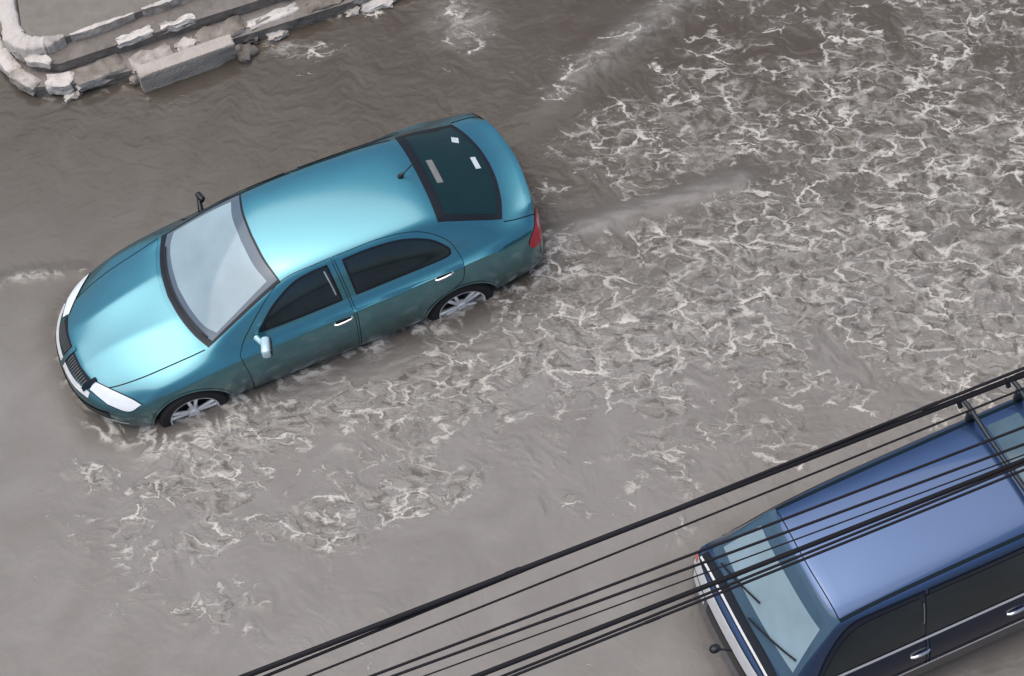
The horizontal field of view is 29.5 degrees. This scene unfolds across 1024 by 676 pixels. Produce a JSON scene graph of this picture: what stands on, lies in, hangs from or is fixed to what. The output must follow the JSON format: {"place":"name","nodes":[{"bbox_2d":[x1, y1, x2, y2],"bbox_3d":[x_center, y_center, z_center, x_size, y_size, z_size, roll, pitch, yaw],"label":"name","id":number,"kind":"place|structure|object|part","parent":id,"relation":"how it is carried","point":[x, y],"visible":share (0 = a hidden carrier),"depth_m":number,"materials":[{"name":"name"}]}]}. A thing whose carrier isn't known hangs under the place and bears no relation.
{"place":"outdoors","nodes":[
{"label":"outdoors","id":0,"kind":"place"},
{"bbox_2d":[0,0,1023,675],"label":"water","id":1,"kind":"structure","parent":0,"point":[776,232],"depth_m":18.09,"materials":[{"name":"liquid"}]},
{"bbox_2d":[235,43,258,63],"bbox_3d":[-2.733,-2.908,20.033,0.204,0.220,0.254,31,66,20],"label":"broken stone","id":2,"kind":"object","parent":1,"relation":"in","point":[247,53],"visible":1,"depth_m":19.96,"materials":[{"name":"grey stone"}]},
{"bbox_2d":[243,36,259,44],"bbox_3d":[-2.733,-3.093,20.085,0.271,0.127,0.140,-2,59,2],"label":"broken stone","id":3,"kind":"object","parent":1,"relation":"in","point":[252,40],"visible":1,"depth_m":20.04,"materials":[{"name":"grey stone"}]},
{"bbox_2d":[239,371,1023,675],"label":"overhead cable","id":4,"kind":"object","parent":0,"point":[506,575],"visible":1,"depth_m":9.68,"materials":[{"name":"black rubber"}]},
{"bbox_2d":[263,367,1023,675],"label":"overhead cable","id":5,"kind":"object","parent":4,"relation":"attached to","point":[930,405],"visible":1,"depth_m":9.80,"materials":[{"name":"black rubber"}]},
{"bbox_2d":[306,387,1023,675],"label":"overhead cable","id":6,"kind":"object","parent":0,"point":[639,543],"visible":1,"depth_m":9.78,"materials":[{"name":"black rubber"}]},
{"bbox_2d":[369,426,1023,675],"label":"overhead cable","id":7,"kind":"object","parent":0,"point":[691,554],"visible":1,"depth_m":9.83,"materials":[{"name":"black rubber"}]},
{"bbox_2d":[390,443,1023,675],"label":"overhead cable","id":8,"kind":"object","parent":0,"point":[702,562],"visible":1,"depth_m":9.80,"materials":[{"name":"black rubber"}]},
{"bbox_2d":[423,454,1023,675],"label":"overhead cable","id":9,"kind":"object","parent":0,"point":[722,566],"visible":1,"depth_m":9.79,"materials":[{"name":"black rubber"}]},
{"bbox_2d":[471,458,1023,675],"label":"overhead cable","id":10,"kind":"object","parent":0,"point":[741,571],"visible":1,"depth_m":9.88,"materials":[{"name":"black rubber"}]},
{"bbox_2d":[500,463,1023,675],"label":"overhead cable","id":11,"kind":"object","parent":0,"point":[759,572],"visible":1,"depth_m":9.87,"materials":[{"name":"black rubber"}]},
{"bbox_2d":[510,469,1023,675],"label":"overhead cable","id":12,"kind":"object","parent":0,"point":[763,575],"visible":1,"depth_m":9.86,"materials":[{"name":"black rubber"}]},
{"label":"road","id":13,"kind":"structure","parent":0,"visible":0},
{"bbox_2d":[18,0,160,42],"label":"sidewalk","id":14,"kind":"structure","parent":13,"relation":"on","point":[41,18],"depth_m":19.92,"materials":[{"name":"grey concrete"}]},
{"bbox_2d":[0,0,66,59],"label":"kerb","id":15,"kind":"structure","parent":14,"relation":"on","point":[17,39],"depth_m":19.75,"materials":[{"name":"white concrete"}]},
{"bbox_2d":[135,34,236,92],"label":"kerb block","id":16,"kind":"structure","parent":13,"relation":"on","point":[186,63],"depth_m":19.76,"materials":[{"name":"concrete"}]},
{"bbox_2d":[0,0,398,102],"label":"curb","id":17,"kind":"structure","parent":13,"relation":"on","point":[116,50],"depth_m":19.91,"materials":[{"name":"grey concrete"}]},
{"bbox_2d":[56,113,542,427],"bbox_3d":[-2.007,-0.668,18.054,4.652,1.584,1.951,-22,61,-10],"label":"car","id":18,"kind":"object","parent":13,"relation":"on","point":[278,276],"visible":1,"depth_m":17.65,"materials":[{"name":"teal paint"}]},
{"bbox_3d":[-2.552,-1.186,18.357,1.098,1.165,0.394,-22,61,-10],"label":"door","id":19,"kind":"part","parent":18,"relation":"part of","materials":[{"name":"teal paint"}]},
{"bbox_3d":[-1.982,-0.088,17.671,1.098,1.165,0.379,-22,61,-10],"label":"door","id":20,"kind":"part","parent":18,"relation":"part of","materials":[{"name":"teal paint"}]},
{"bbox_3d":[-1.556,-1.580,18.540,1.121,1.165,0.391,-22,61,-10],"label":"door","id":21,"kind":"part","parent":18,"relation":"part of","materials":[{"name":"teal paint"}]},
{"bbox_3d":[-0.990,-0.492,17.860,1.121,1.165,0.378,-22,61,-10],"label":"door","id":22,"kind":"part","parent":18,"relation":"part of","materials":[{"name":"teal paint"}]},
{"bbox_3d":[-0.545,-1.552,17.974,0.725,0.297,1.203,-22,61,-10],"label":"rear window","id":23,"kind":"part","parent":18,"relation":"part of","materials":[{"name":"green glass"}]},
{"bbox_2d":[692,376,1023,675],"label":"van","id":24,"kind":"object","parent":13,"relation":"on","point":[926,591],"visible":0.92,"depth_m":15.43,"materials":[{"name":"blue paint"}]},
{"bbox_3d":[2.276,1.505,16.292,1.060,1.391,0.264,-22,61,-10],"label":"door","id":25,"kind":"part","parent":24,"relation":"part of","materials":[{"name":"blue paint"}]},
{"bbox_3d":[2.844,2.599,15.609,1.060,1.391,0.264,-22,61,-10],"label":"door","id":26,"kind":"part","parent":24,"relation":"part of","materials":[{"name":"blue paint"}]},
{"bbox_3d":[3.274,1.093,16.477,1.190,1.406,0.248,-22,61,-10],"label":"door","id":27,"kind":"part","parent":24,"relation":"part of","materials":[{"name":"blue paint"}]},
{"bbox_3d":[3.848,2.198,15.787,1.190,1.406,0.248,-22,61,-10],"label":"door","id":28,"kind":"part","parent":24,"relation":"part of","materials":[{"name":"blue paint"}]}
]}

